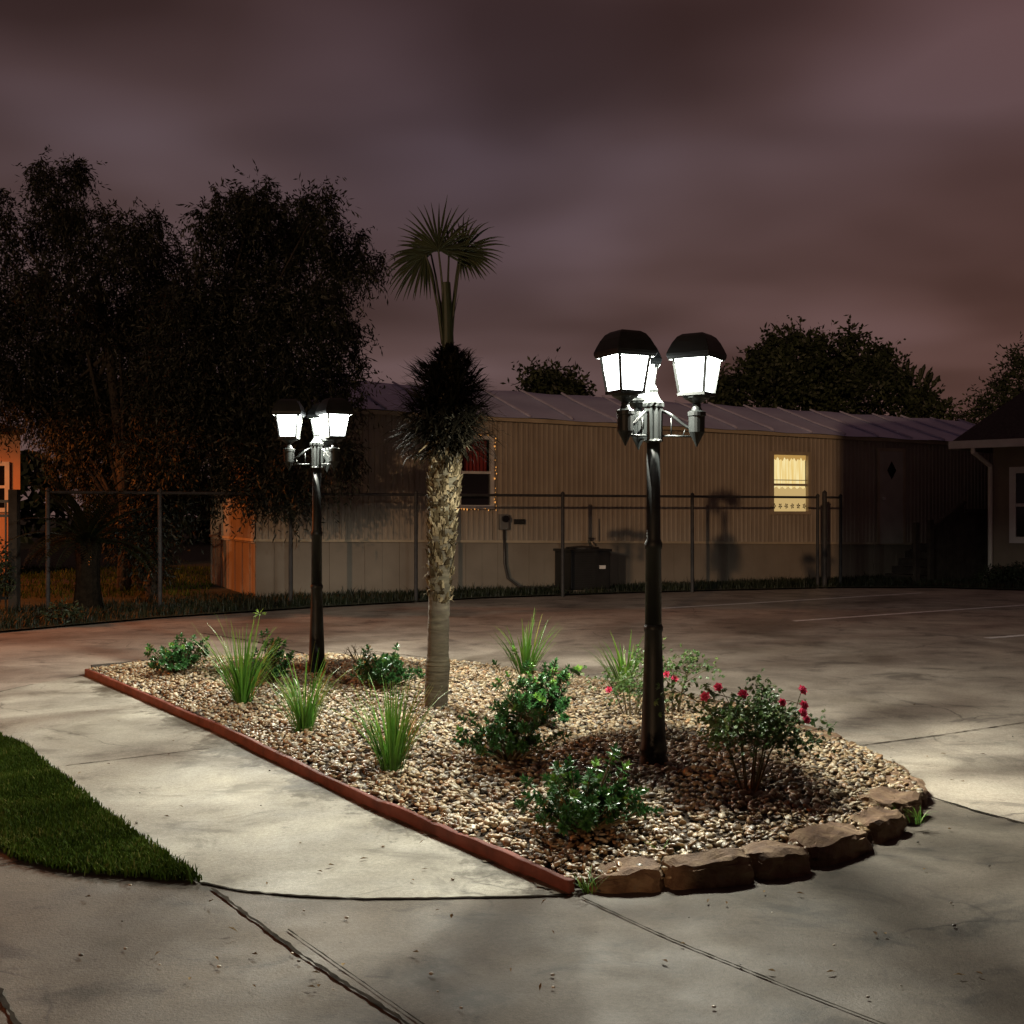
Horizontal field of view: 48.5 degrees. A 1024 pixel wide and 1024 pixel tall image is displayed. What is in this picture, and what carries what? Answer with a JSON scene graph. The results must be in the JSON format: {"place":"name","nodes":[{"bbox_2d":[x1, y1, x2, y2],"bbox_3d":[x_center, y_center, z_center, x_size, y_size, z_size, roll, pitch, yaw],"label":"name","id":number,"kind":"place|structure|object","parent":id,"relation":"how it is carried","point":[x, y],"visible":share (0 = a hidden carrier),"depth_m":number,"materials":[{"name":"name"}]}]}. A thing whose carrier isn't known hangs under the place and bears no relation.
{"place":"outdoors","nodes":[
{"label":"outdoors","id":0,"kind":"place"},
{"bbox_2d":[2,579,141,584],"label":"path","id":1,"kind":"structure","parent":0,"point":[65,580],"depth_m":22.35,"materials":[{"name":"concrete"}]},
{"bbox_2d":[0,732,201,883],"bbox_3d":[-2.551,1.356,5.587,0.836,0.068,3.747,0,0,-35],"label":"lawn grass","id":2,"kind":"structure","parent":0,"point":[52,818],"depth_m":4.90,"materials":[{"name":"green plant"}]},
{"bbox_2d":[0,675,564,898],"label":"sidewalk","id":3,"kind":"structure","parent":0,"point":[222,827],"depth_m":5.34,"materials":[{"name":"concrete"}]},
{"bbox_2d":[72,748,208,764],"bbox_3d":[-2.119,1.394,6.485,0.802,0.001,0.013,0,0,-34],"label":"expansion joint","id":4,"kind":"object","parent":3,"relation":"on","point":[132,757],"visible":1,"depth_m":6.46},
{"bbox_2d":[85,669,574,895],"bbox_3d":[-1.717,1.373,6.959,0.075,0.073,6.807,0,0,-34],"label":"edging board","id":5,"kind":"object","parent":3,"relation":"on","point":[508,859],"visible":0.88,"depth_m":5.33,"materials":[{"name":"brown wood"}]},
{"bbox_2d":[133,695,577,893],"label":"washed soil","id":6,"kind":"structure","parent":3,"relation":"on","point":[539,883],"depth_m":4.51,"materials":[{"name":"brown soil"}]},
{"bbox_2d":[201,882,572,898],"bbox_3d":[-0.479,1.394,4.159,1.402,0.001,0.129,0,0,5],"label":"expansion joint","id":7,"kind":"object","parent":3,"relation":"on","point":[387,897],"visible":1,"depth_m":4.12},
{"bbox_2d":[79,687,1012,1008],"bbox_3d":[0.580,1.391,6.151,5.374,0.010,5.747,0,0,-19],"label":"loose grit","id":8,"kind":"object","parent":3,"relation":"on","point":[453,879],"visible":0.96,"depth_m":3.62,"materials":[{"name":"stone"}]},
{"bbox_2d":[88,652,923,884],"bbox_3d":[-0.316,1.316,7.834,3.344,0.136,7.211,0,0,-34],"label":"river gravel","id":9,"kind":"structure","parent":0,"point":[465,672],"depth_m":5.92,"materials":[{"name":"beige gravel"}]},
{"bbox_2d":[91,659,158,671],"bbox_3d":[-3.303,1.365,10.112,0.879,0.090,0.025,0,0,-42],"label":"edging board","id":10,"kind":"object","parent":9,"relation":"on","point":[99,665],"visible":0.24,"depth_m":9.91,"materials":[{"name":"brown wood"}]},
{"bbox_2d":[144,632,209,672],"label":"dwarf shrub","id":11,"kind":"object","parent":9,"relation":"on","point":[169,660],"visible":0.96,"depth_m":9.12,"materials":[{"name":"green plant"}]},
{"bbox_2d":[195,609,302,704],"bbox_3d":[-1.828,0.988,7.806,0.847,0.665,0.985,0,0,0],"label":"strap leaf plant","id":12,"kind":"object","parent":9,"relation":"on","point":[243,686],"visible":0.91,"depth_m":7.74,"materials":[{"name":"green plant"}]},
{"bbox_2d":[249,628,294,683],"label":"dwarf shrub","id":13,"kind":"object","parent":9,"relation":"on","point":[284,664],"visible":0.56,"depth_m":8.48,"materials":[{"name":"green plant"}]},
{"bbox_2d":[258,644,346,733],"bbox_3d":[-1.262,1.056,6.836,0.599,0.546,0.716,0,0,0],"label":"strap leaf plant","id":14,"kind":"object","parent":9,"relation":"on","point":[304,712],"visible":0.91,"depth_m":6.83,"materials":[{"name":"green plant"}]},
{"bbox_2d":[272,398,353,675],"bbox_3d":[-1.550,0.259,9.144,0.641,2.326,0.687,0,0,42],"label":"street lamp","id":15,"kind":"object","parent":9,"relation":"on","point":[328,410],"visible":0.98,"depth_m":9.14,"materials":[{"name":"black metal"}]},
{"bbox_2d":[343,646,374,662],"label":"bare bush","id":16,"kind":"object","parent":9,"relation":"on","point":[351,655],"visible":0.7,"depth_m":9.68,"materials":[{"name":"brown plant"}]},
{"bbox_2d":[326,671,447,774],"bbox_3d":[-0.668,1.085,5.806,0.679,0.510,0.650,0,0,0],"label":"strap leaf plant","id":17,"kind":"object","parent":9,"relation":"on","point":[394,745],"visible":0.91,"depth_m":5.80,"materials":[{"name":"green plant"}]},
{"bbox_2d":[349,642,424,689],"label":"dwarf shrub","id":18,"kind":"object","parent":9,"relation":"on","point":[388,668],"visible":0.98,"depth_m":8.35,"materials":[{"name":"green plant"}]},
{"bbox_2d":[371,195,507,709],"bbox_3d":[-0.467,-0.384,7.511,1.056,3.414,1.023,0,0,0],"label":"fan palm","id":19,"kind":"object","parent":9,"relation":"on","point":[445,406],"visible":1,"depth_m":7.46,"materials":[{"name":"green plant"}]},
{"bbox_2d":[452,694,572,760],"bbox_3d":[-0.033,1.128,5.878,0.577,0.372,0.494,0,0,27],"label":"dwarf shrub","id":20,"kind":"object","parent":9,"relation":"on","point":[512,741],"visible":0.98,"depth_m":5.86,"materials":[{"name":"green plant"}]},
{"bbox_2d":[483,610,566,674],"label":"strap leaf plant","id":21,"kind":"object","parent":9,"relation":"on","point":[525,650],"visible":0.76,"depth_m":9.20,"materials":[{"name":"green plant"}]},
{"bbox_2d":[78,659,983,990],"bbox_3d":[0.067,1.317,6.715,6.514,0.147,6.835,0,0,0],"label":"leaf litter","id":22,"kind":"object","parent":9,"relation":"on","point":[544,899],"visible":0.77,"depth_m":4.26,"materials":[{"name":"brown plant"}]},
{"bbox_2d":[488,645,584,726],"bbox_3d":[0.127,1.075,6.937,0.559,0.514,0.663,0,0,12],"label":"dwarf shrub","id":23,"kind":"object","parent":9,"relation":"on","point":[538,694],"visible":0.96,"depth_m":6.87,"materials":[{"name":"green plant"}]},
{"bbox_2d":[513,742,663,838],"bbox_3d":[0.316,1.148,4.647,0.629,0.397,0.439,0,0,0],"label":"dwarf shrub","id":24,"kind":"object","parent":9,"relation":"on","point":[584,811],"visible":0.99,"depth_m":4.64,"materials":[{"name":"green plant"}]},
{"bbox_2d":[584,630,643,691],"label":"strap leaf plant","id":25,"kind":"object","parent":9,"relation":"on","point":[621,662],"visible":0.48,"depth_m":8.11,"materials":[{"name":"green plant"}]},
{"bbox_2d":[589,856,663,893],"bbox_3d":[0.417,1.368,4.270,0.299,0.113,0.201,0,0,-5],"label":"border stone","id":26,"kind":"object","parent":9,"relation":"on","point":[630,876],"visible":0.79,"depth_m":4.19,"materials":[{"name":"stone"}]},
{"bbox_2d":[581,662,671,717],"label":"rose bush","id":27,"kind":"object","parent":9,"relation":"on","point":[624,685],"visible":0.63,"depth_m":7.12,"materials":[{"name":"green plant"}]},
{"bbox_2d":[594,329,726,767],"bbox_3d":[0.768,0.254,5.832,0.641,2.326,0.687,0,0,16],"label":"street lamp","id":28,"kind":"object","parent":9,"relation":"on","point":[628,351],"visible":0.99,"depth_m":5.81,"materials":[{"name":"black metal"}]},
{"bbox_2d":[623,638,723,712],"bbox_3d":[1.053,1.048,7.320,0.527,0.527,0.778,0,0,27],"label":"rose bush","id":29,"kind":"object","parent":9,"relation":"on","point":[686,669],"visible":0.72,"depth_m":7.17,"materials":[{"name":"green plant"}]},
{"bbox_2d":[661,847,753,889],"bbox_3d":[0.737,1.355,4.303,0.358,0.143,0.160,0,0,-12],"label":"border stone","id":30,"kind":"object","parent":9,"relation":"on","point":[719,867],"visible":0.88,"depth_m":4.25,"materials":[{"name":"stone"}]},
{"bbox_2d":[654,666,836,797],"bbox_3d":[1.049,1.030,5.330,0.770,0.603,0.742,0,0,-35],"label":"rose bush","id":31,"kind":"object","parent":9,"relation":"on","point":[764,709],"visible":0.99,"depth_m":5.21,"materials":[{"name":"green plant"}]},
{"bbox_2d":[741,840,811,880],"bbox_3d":[1.018,1.357,4.436,0.281,0.135,0.205,0,0,-26],"label":"border stone","id":32,"kind":"object","parent":9,"relation":"on","point":[772,860],"visible":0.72,"depth_m":4.36,"materials":[{"name":"stone"}]},
{"bbox_2d":[795,724,841,738],"bbox_3d":[1.834,1.369,6.944,0.167,0.115,0.515,0,0,-19],"label":"border stone","id":33,"kind":"object","parent":9,"relation":"on","point":[833,734],"visible":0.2,"depth_m":6.81,"materials":[{"name":"stone"}]},
{"bbox_2d":[784,821,872,867],"bbox_3d":[1.289,1.357,4.663,0.442,0.139,0.232,0,0,-42],"label":"border stone","id":34,"kind":"object","parent":9,"relation":"on","point":[830,843],"visible":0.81,"depth_m":4.57,"materials":[{"name":"stone"}]},
{"bbox_2d":[847,805,906,843],"bbox_3d":[1.582,1.362,4.935,0.181,0.124,0.287,0,0,44],"label":"border stone","id":35,"kind":"object","parent":9,"relation":"on","point":[882,825],"visible":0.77,"depth_m":4.87,"materials":[{"name":"stone"}]},
{"bbox_2d":[858,786,922,823],"bbox_3d":[1.740,1.356,5.235,0.272,0.137,0.286,0,0,40],"label":"border stone","id":36,"kind":"object","parent":9,"relation":"on","point":[900,801],"visible":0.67,"depth_m":5.18,"materials":[{"name":"stone"}]},
{"bbox_2d":[878,762,910,774],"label":"border stone","id":37,"kind":"object","parent":9,"relation":"on","point":[901,766],"visible":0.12,"depth_m":5.99,"materials":[{"name":"stone"}]},
{"bbox_2d":[883,771,928,806],"bbox_3d":[1.939,1.373,5.627,0.205,0.108,0.462,0,0,11],"label":"border stone","id":38,"kind":"object","parent":9,"relation":"on","point":[920,783],"visible":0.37,"depth_m":5.58,"materials":[{"name":"stone"}]},
{"bbox_2d":[0,674,1023,1023],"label":"driveway","id":39,"kind":"structure","parent":0,"point":[910,966],"depth_m":3.64,"materials":[{"name":"concrete"}]},
{"bbox_2d":[0,987,21,1023],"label":"expansion joint","id":40,"kind":"object","parent":39,"relation":"on","point":[6,1005],"visible":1,"depth_m":3.21,"materials":[{"name":"grey concrete"}]},
{"bbox_2d":[211,888,409,1023],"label":"expansion joint","id":41,"kind":"object","parent":39,"relation":"on","point":[336,977],"visible":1,"depth_m":3.50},
{"bbox_2d":[288,929,423,1023],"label":"expansion joint","id":42,"kind":"object","parent":39,"relation":"on","point":[358,978],"visible":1,"depth_m":3.42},
{"bbox_2d":[572,865,600,893],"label":"weed","id":43,"kind":"object","parent":39,"relation":"on","point":[588,886],"visible":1,"depth_m":4.13,"materials":[{"name":"green plant"}]},
{"bbox_2d":[582,897,884,1023],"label":"expansion joint","id":44,"kind":"object","parent":39,"relation":"on","point":[730,962],"visible":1,"depth_m":3.50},
{"bbox_2d":[903,807,933,824],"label":"weed","id":45,"kind":"object","parent":39,"relation":"on","point":[918,821],"visible":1,"depth_m":4.99,"materials":[{"name":"green plant"}]},
{"bbox_2d":[0,517,1023,632],"bbox_3d":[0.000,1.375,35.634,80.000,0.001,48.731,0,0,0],"label":"verge","id":46,"kind":"structure","parent":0,"point":[196,557],"depth_m":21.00,"materials":[{"name":"green plant"}]},
{"bbox_2d":[0,536,17,602],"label":"bush","id":47,"kind":"object","parent":46,"relation":"on","point":[3,575],"visible":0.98,"depth_m":15.69,"materials":[{"name":"green plant"}]},
{"bbox_2d":[0,490,19,610],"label":"metal fence","id":48,"kind":"object","parent":46,"relation":"on","point":[13,502],"visible":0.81,"depth_m":15.82,"materials":[{"name":"metal"}]},
{"bbox_2d":[0,422,26,572],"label":"pinkish house","id":49,"kind":"structure","parent":46,"relation":"on","point":[10,473],"depth_m":24.84,"materials":[{"name":"paint"}]},
{"bbox_2d":[0,462,8,511],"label":"window","id":50,"kind":"structure","parent":49,"relation":"in","point":[4,466],"depth_m":24.80,"materials":[{"name":"white paint"}]},
{"bbox_2d":[39,596,84,626],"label":"bush","id":51,"kind":"object","parent":46,"relation":"on","point":[71,612],"visible":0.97,"depth_m":14.02,"materials":[{"name":"green plant"}]},
{"bbox_2d":[0,471,165,610],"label":"sago palm","id":52,"kind":"object","parent":46,"relation":"on","point":[87,539],"visible":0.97,"depth_m":15.73,"materials":[{"name":"green plant"}]},
{"bbox_2d":[0,145,197,590],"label":"weeping tree","id":53,"kind":"object","parent":46,"relation":"on","point":[90,390],"visible":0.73,"depth_m":20.03,"materials":[{"name":"green plant"}]},
{"bbox_2d":[0,563,213,598],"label":"side yard grass","id":54,"kind":"structure","parent":46,"relation":"on","point":[202,575],"depth_m":21.62,"materials":[{"name":"green plant"}]},
{"bbox_2d":[20,427,210,544],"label":"treeline","id":55,"kind":"object","parent":46,"relation":"on","point":[29,507],"visible":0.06,"depth_m":48.43,"materials":[{"name":"green plant"}]},
{"bbox_2d":[102,160,395,598],"bbox_3d":[-3.856,-1.834,17.333,4.643,6.688,3.104,0,0,0],"label":"weeping tree","id":56,"kind":"object","parent":46,"relation":"on","point":[205,394],"visible":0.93,"depth_m":16.75,"materials":[{"name":"green plant"}]},
{"bbox_2d":[45,487,842,608],"bbox_3d":[-0.746,0.595,15.174,17.534,2.010,36.992,0,0,-25],"label":"chain link fence","id":57,"kind":"object","parent":46,"relation":"on","point":[416,494],"visible":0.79,"depth_m":18.06,"materials":[{"name":"metal"}]},
{"bbox_2d":[0,588,1023,823],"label":"parking lot","id":58,"kind":"structure","parent":46,"relation":"on","point":[869,680],"depth_m":11.83,"materials":[{"name":"concrete"}]},
{"bbox_2d":[204,633,308,654],"bbox_3d":[-2.726,1.394,12.130,0.119,0.001,2.556,0,0,-39],"label":"expansion joint","id":59,"kind":"object","parent":58,"relation":"on","point":[258,642],"visible":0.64,"depth_m":12.15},
{"bbox_2d":[668,593,916,607],"bbox_3d":[4.634,1.395,18.065,5.847,0.001,0.127,0,0,-33],"label":"parking line","id":60,"kind":"object","parent":58,"relation":"on","point":[791,600],"visible":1,"depth_m":17.94,"materials":[{"name":"paint"}]},
{"bbox_2d":[793,605,1023,620],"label":"parking line","id":61,"kind":"object","parent":58,"relation":"on","point":[905,613],"visible":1,"depth_m":15.64,"materials":[{"name":"paint"}]},
{"bbox_2d":[865,722,1023,744],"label":"expansion joint","id":62,"kind":"object","parent":58,"relation":"on","point":[936,735],"visible":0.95,"depth_m":7.06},
{"bbox_2d":[930,796,1023,822],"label":"expansion joint","id":63,"kind":"object","parent":58,"relation":"on","point":[979,811],"visible":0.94,"depth_m":5.29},
{"bbox_2d":[983,635,1023,637],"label":"parking line","id":64,"kind":"object","parent":58,"relation":"on","point":[1004,636],"visible":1,"depth_m":12.75,"materials":[{"name":"paint"}]},
{"bbox_2d":[0,571,1023,630],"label":"verge grass","id":65,"kind":"structure","parent":46,"relation":"on","point":[190,604],"depth_m":17.78,"materials":[{"name":"green plant"}]},
{"bbox_2d":[501,346,597,395],"bbox_3d":[1.292,-2.119,38.319,3.415,7.038,3.584,0,0,0],"label":"broadleaf tree","id":66,"kind":"object","parent":46,"relation":"on","point":[551,380],"visible":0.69,"depth_m":37.50,"materials":[{"name":"green plant"}]},
{"bbox_2d":[553,546,611,593],"bbox_3d":[1.225,0.993,19.809,0.847,0.815,0.700,0,0,-25],"label":"condenser unit","id":67,"kind":"object","parent":46,"relation":"on","point":[586,567],"visible":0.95,"depth_m":19.53,"materials":[{"name":"metal"}]},
{"bbox_2d":[209,377,992,597],"bbox_3d":[2.896,-0.390,23.535,17.500,4.181,4.375,0,0,-25],"label":"mobile home","id":68,"kind":"object","parent":46,"relation":"on","point":[891,479],"visible":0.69,"depth_m":21.09,"materials":[{"name":"beige metal"}]},
{"bbox_2d":[457,436,493,508],"bbox_3d":[-0.675,-0.687,19.747,0.690,1.326,0.270,0,0,-25],"label":"window","id":69,"kind":"structure","parent":68,"relation":"in","point":[478,476],"depth_m":19.73,"materials":[{"name":"glass"}]},
{"bbox_2d":[457,435,496,510],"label":"string lights","id":70,"kind":"object","parent":68,"relation":"attached to","point":[485,508],"visible":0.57,"depth_m":19.67,"materials":[{"name":"metal"}]},
{"bbox_2d":[514,519,524,523],"bbox_3d":[0.133,0.169,19.969,0.200,0.090,0.060,0,0,-25],"label":"wall vent","id":71,"kind":"object","parent":68,"relation":"attached to","point":[519,521],"depth_m":19.95,"materials":[{"name":"metal"}]},
{"bbox_2d":[498,514,555,587],"bbox_3d":[0.316,0.700,19.874,1.109,1.324,0.178,0,0,-10],"label":"electric meter","id":72,"kind":"object","parent":68,"relation":"attached to","point":[503,522],"visible":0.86,"depth_m":19.80,"materials":[{"name":"grey metal"}]},
{"bbox_2d":[770,451,810,514],"bbox_3d":[5.485,-0.569,22.480,0.966,1.242,0.112,0,0,-25],"label":"window","id":73,"kind":"structure","parent":68,"relation":"in","point":[787,469],"depth_m":22.52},
{"bbox_2d":[877,448,905,543],"bbox_3d":[7.847,-0.334,23.491,0.756,1.974,0.082,0,0,-25],"label":"door","id":74,"kind":"structure","parent":68,"relation":"in","point":[891,465],"depth_m":23.50,"materials":[{"name":"paint"}]},
{"bbox_2d":[699,315,879,414],"bbox_3d":[8.427,-2.246,34.173,6.017,7.292,4.418,0,0,0],"label":"broadleaf tree","id":75,"kind":"object","parent":46,"relation":"on","point":[776,373],"visible":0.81,"depth_m":33.47,"materials":[{"name":"green plant"}]},
{"bbox_2d":[830,334,975,419],"bbox_3d":[11.015,-1.879,32.723,3.885,6.557,3.392,0,0,0],"label":"broadleaf tree","id":76,"kind":"object","parent":46,"relation":"on","point":[883,380],"visible":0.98,"depth_m":32.25,"materials":[{"name":"green plant"}]},
{"bbox_2d":[885,501,991,581],"bbox_3d":[8.947,0.637,23.147,3.414,1.726,1.540,0,0,-25],"label":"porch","id":77,"kind":"object","parent":46,"relation":"on","point":[955,546],"visible":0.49,"depth_m":22.30,"materials":[{"name":"brown wood"}]},
{"bbox_2d":[924,331,1023,423],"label":"broadleaf tree","id":78,"kind":"object","parent":46,"relation":"on","point":[978,410],"visible":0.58,"depth_m":32.85,"materials":[{"name":"green plant"}]},
{"bbox_2d":[948,391,1023,581],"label":"brown house","id":79,"kind":"structure","parent":46,"relation":"on","point":[998,433],"depth_m":22.08,"materials":[{"name":"brown paint"}]},
{"bbox_2d":[1009,467,1023,542],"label":"window","id":80,"kind":"structure","parent":79,"relation":"in","point":[1016,474],"depth_m":21.94,"materials":[{"name":"white paint"}]},
{"bbox_3d":[12.094,1.350,19.844,10.569,0.001,2.176,0,0,30],"label":"mulch bed","id":81,"kind":"object","parent":46,"relation":"on","visible":0},
{"bbox_2d":[973,563,1013,582],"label":"bush","id":82,"kind":"object","parent":81,"relation":"on","point":[991,572],"visible":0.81,"depth_m":21.56,"materials":[{"name":"green plant"}]},
{"bbox_2d":[994,561,1023,582],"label":"bush","id":83,"kind":"object","parent":81,"relation":"on","point":[1017,571],"visible":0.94,"depth_m":21.28,"materials":[{"name":"green plant"}]},
{"bbox_2d":[0,0,1023,516],"label":"sky","id":84,"kind":"structure","parent":0,"point":[664,170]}
]}

